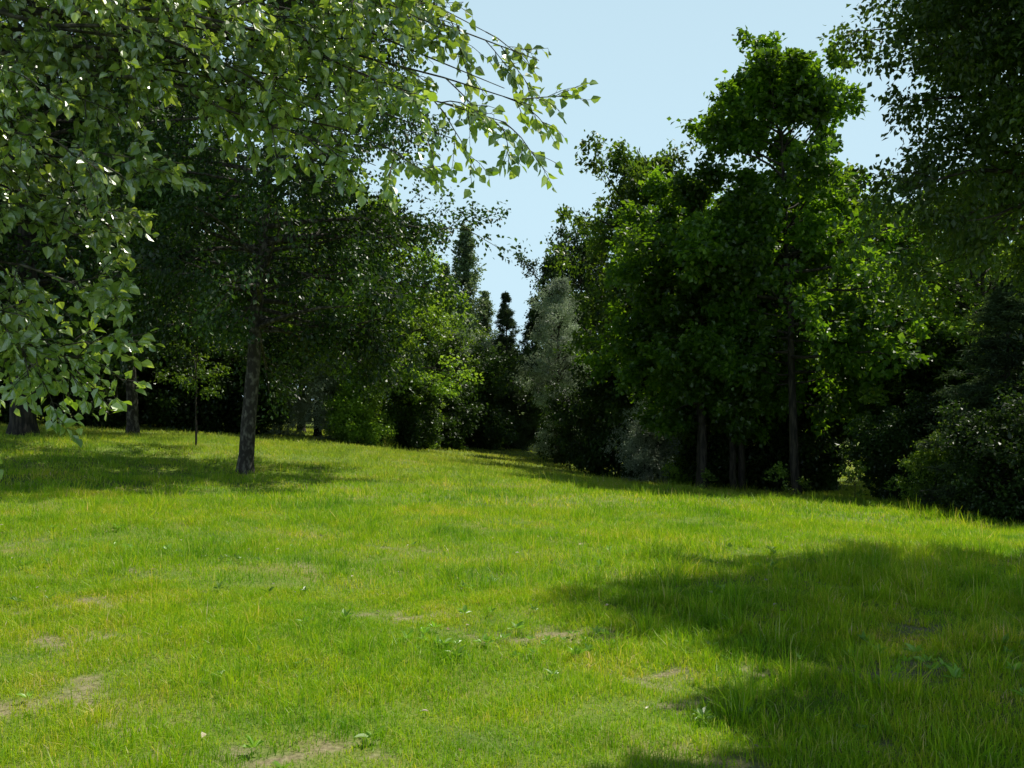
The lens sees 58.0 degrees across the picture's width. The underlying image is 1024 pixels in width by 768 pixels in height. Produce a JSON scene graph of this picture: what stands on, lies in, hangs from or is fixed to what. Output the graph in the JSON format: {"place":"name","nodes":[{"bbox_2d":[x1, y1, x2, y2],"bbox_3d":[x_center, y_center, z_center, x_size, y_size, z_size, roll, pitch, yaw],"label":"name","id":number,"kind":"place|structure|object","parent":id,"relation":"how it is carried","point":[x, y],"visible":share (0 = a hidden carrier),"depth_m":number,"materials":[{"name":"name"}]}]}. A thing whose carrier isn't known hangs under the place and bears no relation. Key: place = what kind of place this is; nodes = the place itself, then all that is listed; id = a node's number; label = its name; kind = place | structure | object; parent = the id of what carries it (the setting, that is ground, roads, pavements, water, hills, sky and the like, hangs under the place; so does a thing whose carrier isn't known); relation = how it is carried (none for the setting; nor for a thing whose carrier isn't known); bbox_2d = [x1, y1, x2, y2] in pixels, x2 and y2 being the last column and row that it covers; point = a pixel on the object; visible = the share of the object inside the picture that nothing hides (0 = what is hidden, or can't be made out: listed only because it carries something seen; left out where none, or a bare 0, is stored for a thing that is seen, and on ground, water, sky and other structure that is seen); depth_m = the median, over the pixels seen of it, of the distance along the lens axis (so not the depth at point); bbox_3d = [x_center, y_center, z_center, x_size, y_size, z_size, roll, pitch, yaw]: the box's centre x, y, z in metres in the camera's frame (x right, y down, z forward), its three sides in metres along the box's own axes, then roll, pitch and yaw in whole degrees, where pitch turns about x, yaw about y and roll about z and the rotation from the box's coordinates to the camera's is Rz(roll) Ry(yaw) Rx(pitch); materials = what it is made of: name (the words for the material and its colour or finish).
{"place":"outdoors","nodes":[
{"label":"outdoors","id":0,"kind":"place"},
{"bbox_2d":[0,0,1022,395],"label":"sky","id":1,"kind":"structure","parent":0,"point":[650,62],"materials":[{"name":"blue"}]},
{"bbox_2d":[0,405,1023,767],"bbox_3d":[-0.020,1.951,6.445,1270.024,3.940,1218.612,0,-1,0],"label":"meadow ground","id":2,"kind":"structure","parent":0,"point":[268,761],"depth_m":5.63,"materials":[{"name":"green plant"}]},
{"bbox_2d":[0,318,77,424],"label":"shrub","id":3,"kind":"object","parent":2,"relation":"on","point":[4,416],"visible":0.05,"depth_m":32.99,"materials":[{"name":"green plant"}]},
{"bbox_2d":[0,1,113,363],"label":"linden tree","id":4,"kind":"object","parent":2,"relation":"on","point":[3,18],"depth_m":30.66,"materials":[{"name":"green plant"}]},
{"bbox_2d":[2,117,114,423],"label":"oak tree","id":5,"kind":"object","parent":2,"relation":"on","point":[56,143],"depth_m":33.85,"materials":[{"name":"green plant"}]},
{"bbox_2d":[38,307,164,428],"bbox_3d":[-15.889,-0.655,34.077,5.754,5.897,4.799,-1,-1,37],"label":"shrub","id":6,"kind":"object","parent":2,"relation":"on","point":[117,420],"visible":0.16,"depth_m":33.62,"materials":[{"name":"green plant"}]},
{"bbox_2d":[71,362,149,417],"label":"shrub","id":7,"kind":"object","parent":2,"relation":"on","point":[105,386],"visible":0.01,"depth_m":36.97,"materials":[{"name":"green plant"}]},
{"bbox_2d":[0,0,253,435],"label":"linden tree","id":8,"kind":"object","parent":2,"relation":"on","point":[25,422],"visible":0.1,"depth_m":23.71,"materials":[{"name":"green plant"}]},
{"bbox_2d":[0,0,280,434],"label":"birch tree","id":9,"kind":"object","parent":2,"relation":"on","point":[132,421],"visible":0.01,"depth_m":28.29,"materials":[{"name":"green plant"}]},
{"bbox_2d":[104,315,228,427],"bbox_3d":[-14.184,-0.470,36.930,5.754,5.897,4.799,0,-1,16],"label":"shrub","id":10,"kind":"object","parent":2,"relation":"on","point":[151,379],"visible":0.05,"depth_m":36.26,"materials":[{"name":"green plant"}]},
{"bbox_2d":[136,308,244,433],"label":"shrub","id":11,"kind":"object","parent":2,"relation":"on","point":[170,411],"visible":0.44,"depth_m":34.05,"materials":[{"name":"green plant"}]},
{"bbox_2d":[149,300,234,444],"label":"young tree","id":12,"kind":"object","parent":2,"relation":"on","point":[201,371],"visible":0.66,"depth_m":23.99,"materials":[{"name":"green plant"}]},
{"bbox_2d":[113,123,284,388],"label":"oak tree","id":13,"kind":"object","parent":2,"relation":"on","point":[221,231],"visible":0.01,"depth_m":40.84,"materials":[{"name":"green plant"}]},
{"bbox_2d":[196,320,308,435],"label":"shrub","id":14,"kind":"object","parent":2,"relation":"on","point":[234,421],"visible":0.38,"depth_m":35.33,"materials":[{"name":"green plant"}]},
{"bbox_2d":[15,0,531,473],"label":"birch tree","id":15,"kind":"object","parent":2,"relation":"on","point":[247,280],"visible":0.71,"depth_m":19.64,"materials":[{"name":"green plant"}]},
{"bbox_2d":[257,357,316,436],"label":"shrub","id":16,"kind":"object","parent":2,"relation":"on","point":[286,430],"visible":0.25,"depth_m":37.64,"materials":[{"name":"green plant"}]},
{"bbox_2d":[235,187,352,430],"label":"oak tree","id":17,"kind":"object","parent":2,"relation":"on","point":[298,427],"depth_m":45.79,"materials":[{"name":"green plant"}]},
{"bbox_2d":[0,0,600,478],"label":"overhanging birch tree","id":18,"kind":"object","parent":2,"relation":"on","point":[46,50],"visible":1,"depth_m":4.35,"materials":[{"name":"green plant"}]},
{"bbox_2d":[230,175,431,437],"bbox_3d":[-8.399,-3.372,40.333,8.168,12.055,8.925,1,-1,-26],"label":"alder tree","id":19,"kind":"object","parent":2,"relation":"on","point":[315,433],"visible":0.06,"depth_m":39.71,"materials":[{"name":"green plant"}]},
{"bbox_2d":[288,352,382,441],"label":"shrub","id":20,"kind":"object","parent":2,"relation":"on","point":[325,384],"visible":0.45,"depth_m":35.95,"materials":[{"name":"green plant"}]},
{"bbox_2d":[319,362,398,446],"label":"shrub","id":21,"kind":"object","parent":2,"relation":"on","point":[352,430],"visible":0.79,"depth_m":33.95,"materials":[{"name":"green plant"}]},
{"bbox_2d":[303,330,434,438],"bbox_3d":[-6.007,0.236,39.986,5.754,5.897,4.799,-1,-1,31],"label":"shrub","id":22,"kind":"object","parent":2,"relation":"on","point":[418,365],"depth_m":39.57,"materials":[{"name":"green plant"}]},
{"bbox_2d":[274,192,484,445],"bbox_3d":[-4.990,-2.291,35.951,7.854,10.126,7.188,0,-1,-2],"label":"alder tree","id":23,"kind":"object","parent":2,"relation":"on","point":[418,381],"visible":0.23,"depth_m":35.37,"materials":[{"name":"green plant"}]},
{"bbox_2d":[393,381,448,449],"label":"shrub","id":24,"kind":"object","parent":2,"relation":"on","point":[422,421],"visible":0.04,"depth_m":40.05,"materials":[{"name":"green plant"}]},
{"bbox_2d":[380,362,463,449],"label":"shrub","id":25,"kind":"object","parent":2,"relation":"on","point":[413,432],"visible":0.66,"depth_m":36.36,"materials":[{"name":"green plant"}]},
{"bbox_2d":[387,290,494,394],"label":"alder tree","id":26,"kind":"object","parent":2,"relation":"on","point":[433,334],"visible":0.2,"depth_m":46.51,"materials":[{"name":"green plant"}]},
{"bbox_2d":[392,330,490,450],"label":"shrub","id":27,"kind":"object","parent":2,"relation":"on","point":[463,424],"visible":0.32,"depth_m":43.25,"materials":[{"name":"green plant"}]},
{"bbox_2d":[425,262,457,347],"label":"poplar tree","id":28,"kind":"object","parent":2,"relation":"on","point":[446,266],"visible":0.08,"depth_m":69.78,"materials":[{"name":"green plant"}]},
{"bbox_2d":[444,224,491,349],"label":"poplar tree","id":29,"kind":"object","parent":2,"relation":"on","point":[464,250],"visible":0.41,"depth_m":67.94,"materials":[{"name":"green plant"}]},
{"bbox_2d":[440,311,500,403],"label":"deciduous tree","id":30,"kind":"object","parent":2,"relation":"on","point":[468,350],"visible":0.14,"depth_m":48.97,"materials":[{"name":"green plant"}]},
{"bbox_2d":[469,326,503,446],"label":"spruce tree","id":31,"kind":"object","parent":2,"relation":"on","point":[481,343],"visible":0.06,"depth_m":52.73,"materials":[{"name":"green plant"}]},
{"bbox_2d":[475,290,500,348],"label":"poplar tree","id":32,"kind":"object","parent":2,"relation":"on","point":[487,321],"visible":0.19,"depth_m":71.91,"materials":[{"name":"green plant"}]},
{"bbox_2d":[455,342,526,450],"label":"shrub","id":33,"kind":"object","parent":2,"relation":"on","point":[488,435],"visible":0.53,"depth_m":47.33,"materials":[{"name":"green plant"}]},
{"bbox_2d":[0,516,992,752],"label":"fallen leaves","id":34,"kind":"object","parent":2,"relation":"on","point":[203,733],"visible":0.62,"depth_m":7.21,"materials":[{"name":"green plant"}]},
{"bbox_2d":[478,291,539,451],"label":"spruce tree","id":35,"kind":"object","parent":2,"relation":"on","point":[504,316],"visible":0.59,"depth_m":49.72,"materials":[{"name":"green plant"}]},
{"bbox_2d":[7,524,1023,767],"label":"meadow weeds","id":36,"kind":"object","parent":2,"relation":"on","point":[955,672],"visible":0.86,"depth_m":5.97,"materials":[{"name":"green plant"}]},
{"bbox_2d":[494,359,554,448],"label":"shrub","id":37,"kind":"object","parent":2,"relation":"on","point":[535,413],"visible":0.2,"depth_m":50.89,"materials":[{"name":"green plant"}]},
{"bbox_2d":[511,310,546,428],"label":"spruce tree","id":38,"kind":"object","parent":2,"relation":"on","point":[526,332],"visible":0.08,"depth_m":57.84,"materials":[{"name":"green plant"}]},
{"bbox_2d":[510,273,594,463],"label":"silver willow tree","id":39,"kind":"object","parent":2,"relation":"on","point":[559,288],"visible":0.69,"depth_m":41.29,"materials":[{"name":"green plant"}]},
{"bbox_2d":[512,228,593,434],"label":"oak tree","id":40,"kind":"object","parent":2,"relation":"on","point":[544,272],"visible":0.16,"depth_m":55.49,"materials":[{"name":"green plant"}]},
{"bbox_2d":[523,364,611,458],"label":"shrub","id":41,"kind":"object","parent":2,"relation":"on","point":[552,445],"visible":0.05,"depth_m":43.49,"materials":[{"name":"green plant"}]},
{"bbox_2d":[540,378,616,469],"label":"shrub","id":42,"kind":"object","parent":2,"relation":"on","point":[567,434],"visible":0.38,"depth_m":38.57,"materials":[{"name":"green plant"}]},
{"bbox_2d":[148,219,1010,447],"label":"distant tree line","id":43,"kind":"object","parent":2,"relation":"on","point":[451,309],"visible":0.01,"depth_m":66.15,"materials":[{"name":"green plant"}]},
{"bbox_2d":[540,203,621,428],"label":"oak tree","id":44,"kind":"object","parent":2,"relation":"on","point":[574,241],"visible":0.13,"depth_m":49.97,"materials":[{"name":"green plant"}]},
{"bbox_2d":[547,364,657,479],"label":"shrub","id":45,"kind":"object","parent":2,"relation":"on","point":[595,460],"visible":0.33,"depth_m":33.64,"materials":[{"name":"green plant"}]},
{"bbox_2d":[540,129,713,480],"bbox_3d":[4.362,-2.523,32.706,5.258,12.672,6.858,0,-1,-20],"label":"ash tree","id":46,"kind":"object","parent":2,"relation":"on","point":[631,171],"visible":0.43,"depth_m":32.23,"materials":[{"name":"green plant"}]},
{"bbox_2d":[553,196,715,394],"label":"oak tree","id":47,"kind":"object","parent":2,"relation":"on","point":[579,313],"depth_m":34.61,"materials":[{"name":"green plant"}]},
{"bbox_2d":[601,398,685,483],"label":"shrub","id":48,"kind":"object","parent":2,"relation":"on","point":[646,443],"visible":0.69,"depth_m":29.21,"materials":[{"name":"green plant"}]},
{"bbox_2d":[595,357,715,480],"bbox_3d":[5.365,1.322,33.373,4.799,5.897,5.754,0,-1,24],"label":"shrub","id":49,"kind":"object","parent":2,"relation":"on","point":[612,398],"visible":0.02,"depth_m":32.25,"materials":[{"name":"green plant"}]},
{"bbox_2d":[660,461,679,483],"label":"seedling plant","id":50,"kind":"object","parent":2,"relation":"on","point":[673,470],"visible":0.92,"depth_m":26.96,"materials":[{"name":"green plant"}]},
{"bbox_2d":[655,428,715,485],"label":"shrub","id":51,"kind":"object","parent":2,"relation":"on","point":[691,443],"visible":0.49,"depth_m":30.39,"materials":[{"name":"green plant"}]},
{"bbox_2d":[646,373,765,487],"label":"shrub","id":52,"kind":"object","parent":2,"relation":"on","point":[712,456],"visible":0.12,"depth_m":29.88,"materials":[{"name":"green plant"}]},
{"bbox_2d":[696,468,717,487],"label":"seedling plant","id":53,"kind":"object","parent":2,"relation":"on","point":[704,475],"visible":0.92,"depth_m":24.93,"materials":[{"name":"green plant"}]},
{"bbox_2d":[572,153,847,489],"bbox_3d":[5.595,-1.544,26.425,7.408,9.676,7.286,0,-1,-21],"label":"maple tree","id":54,"kind":"object","parent":2,"relation":"on","point":[655,355],"visible":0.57,"depth_m":24.94,"materials":[{"name":"green plant"}]},
{"bbox_2d":[627,179,837,490],"bbox_3d":[6.061,-1.168,26.643,6.039,9.138,5.940,-1,-1,45],"label":"maple tree","id":55,"kind":"object","parent":2,"relation":"on","point":[754,432],"visible":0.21,"depth_m":25.61,"materials":[{"name":"green plant"}]},
{"bbox_2d":[688,388,852,490],"bbox_3d":[8.434,1.184,29.775,4.799,5.897,5.754,1,-1,-29],"label":"shrub","id":56,"kind":"object","parent":2,"relation":"on","point":[725,442],"visible":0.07,"depth_m":29.16,"materials":[{"name":"green plant"}]},
{"bbox_2d":[761,461,793,494],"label":"seedling plant","id":57,"kind":"object","parent":2,"relation":"on","point":[782,472],"visible":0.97,"depth_m":22.25,"materials":[{"name":"green plant"}]},
{"bbox_2d":[632,25,957,495],"bbox_3d":[7.539,-3.244,24.588,7.856,13.068,7.906,-1,-1,36],"label":"maple tree","id":58,"kind":"object","parent":2,"relation":"on","point":[772,87],"visible":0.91,"depth_m":23.37,"materials":[{"name":"green plant"}]},
{"bbox_2d":[710,163,889,448],"bbox_3d":[10.052,-1.961,34.573,8.662,12.142,7.197,-1,-1,33],"label":"oak tree","id":59,"kind":"object","parent":2,"relation":"on","point":[718,208],"depth_m":33.54,"materials":[{"name":"green plant"}]},
{"bbox_2d":[794,476,810,494],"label":"seedling plant","id":60,"kind":"object","parent":2,"relation":"on","point":[803,482],"visible":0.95,"depth_m":22.78,"materials":[{"name":"green plant"}]},
{"bbox_2d":[735,351,878,493],"bbox_3d":[9.251,1.296,28.574,5.311,5.443,4.430,0,-1,14],"label":"shrub","id":61,"kind":"object","parent":2,"relation":"on","point":[821,476],"visible":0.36,"depth_m":27.84,"materials":[{"name":"green plant"}]},
{"bbox_2d":[832,458,869,496],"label":"seedling plant","id":62,"kind":"object","parent":2,"relation":"on","point":[847,474],"visible":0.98,"depth_m":21.44,"materials":[{"name":"green plant"}]},
{"bbox_2d":[765,151,959,490],"bbox_3d":[10.723,-1.881,30.134,8.144,11.405,6.244,0,-1,21],"label":"ash tree","id":63,"kind":"object","parent":2,"relation":"on","point":[857,197],"visible":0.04,"depth_m":29.23,"materials":[{"name":"green plant"}]},
{"bbox_2d":[882,474,908,500],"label":"seedling plant","id":64,"kind":"object","parent":2,"relation":"on","point":[896,483],"visible":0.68,"depth_m":20.46,"materials":[{"name":"green plant"}]},
{"bbox_2d":[838,388,964,501],"bbox_3d":[9.388,1.671,21.973,3.098,3.175,2.584,-1,-1,29],"label":"shrub","id":65,"kind":"object","parent":2,"relation":"on","point":[903,432],"visible":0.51,"depth_m":21.76,"materials":[{"name":"green plant"}]},
{"bbox_2d":[811,304,1003,499],"bbox_3d":[10.837,0.804,23.675,4.799,5.897,5.754,0,-1,-8],"label":"shrub","id":66,"kind":"object","parent":2,"relation":"on","point":[920,386],"visible":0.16,"depth_m":23.54,"materials":[{"name":"green plant"}]},
{"bbox_2d":[831,189,1002,436],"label":"ash tree","id":67,"kind":"object","parent":2,"relation":"on","point":[908,246],"visible":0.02,"depth_m":30.28,"materials":[{"name":"green plant"}]},
{"bbox_2d":[817,0,1023,317],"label":"locust tree","id":68,"kind":"object","parent":2,"relation":"on","point":[983,49],"visible":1,"depth_m":9.95,"materials":[{"name":"green plant"}]},
{"bbox_2d":[893,420,965,509],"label":"shrub","id":69,"kind":"object","parent":2,"relation":"on","point":[929,458],"visible":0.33,"depth_m":19.52,"materials":[{"name":"green plant"}]},
{"bbox_2d":[838,206,1023,424],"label":"alder tree","id":70,"kind":"object","parent":2,"relation":"on","point":[955,330],"visible":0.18,"depth_m":23.25,"materials":[{"name":"green plant"}]},
{"bbox_2d":[877,272,989,324],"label":"oak tree","id":71,"kind":"object","parent":2,"relation":"on","point":[964,313],"visible":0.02,"depth_m":35.57,"materials":[{"name":"green plant"}]},
{"bbox_2d":[931,261,995,380],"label":"oak tree","id":72,"kind":"object","parent":2,"relation":"on","point":[965,290],"visible":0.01,"depth_m":26.07,"materials":[{"name":"green plant"}]},
{"bbox_2d":[914,269,1023,511],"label":"spruce tree","id":73,"kind":"object","parent":2,"relation":"on","point":[1007,307],"visible":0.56,"depth_m":18.46,"materials":[{"name":"green plant"}]},
{"bbox_2d":[931,391,1023,523],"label":"shrub","id":74,"kind":"object","parent":2,"relation":"on","point":[973,481],"visible":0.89,"depth_m":16.75,"materials":[{"name":"green plant"}]},
{"bbox_2d":[939,232,1023,473],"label":"spruce tree","id":75,"kind":"object","parent":2,"relation":"on","point":[982,337],"visible":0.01,"depth_m":20.85,"materials":[{"name":"green plant"}]},
{"bbox_2d":[973,323,1023,455],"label":"shrub","id":76,"kind":"object","parent":2,"relation":"on","point":[1013,348],"visible":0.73,"depth_m":17.61,"materials":[{"name":"green plant"}]},
{"bbox_2d":[979,383,1023,521],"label":"shrub","id":77,"kind":"object","parent":2,"relation":"on","point":[1011,453],"visible":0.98,"depth_m":15.63,"materials":[{"name":"green plant"}]}
]}

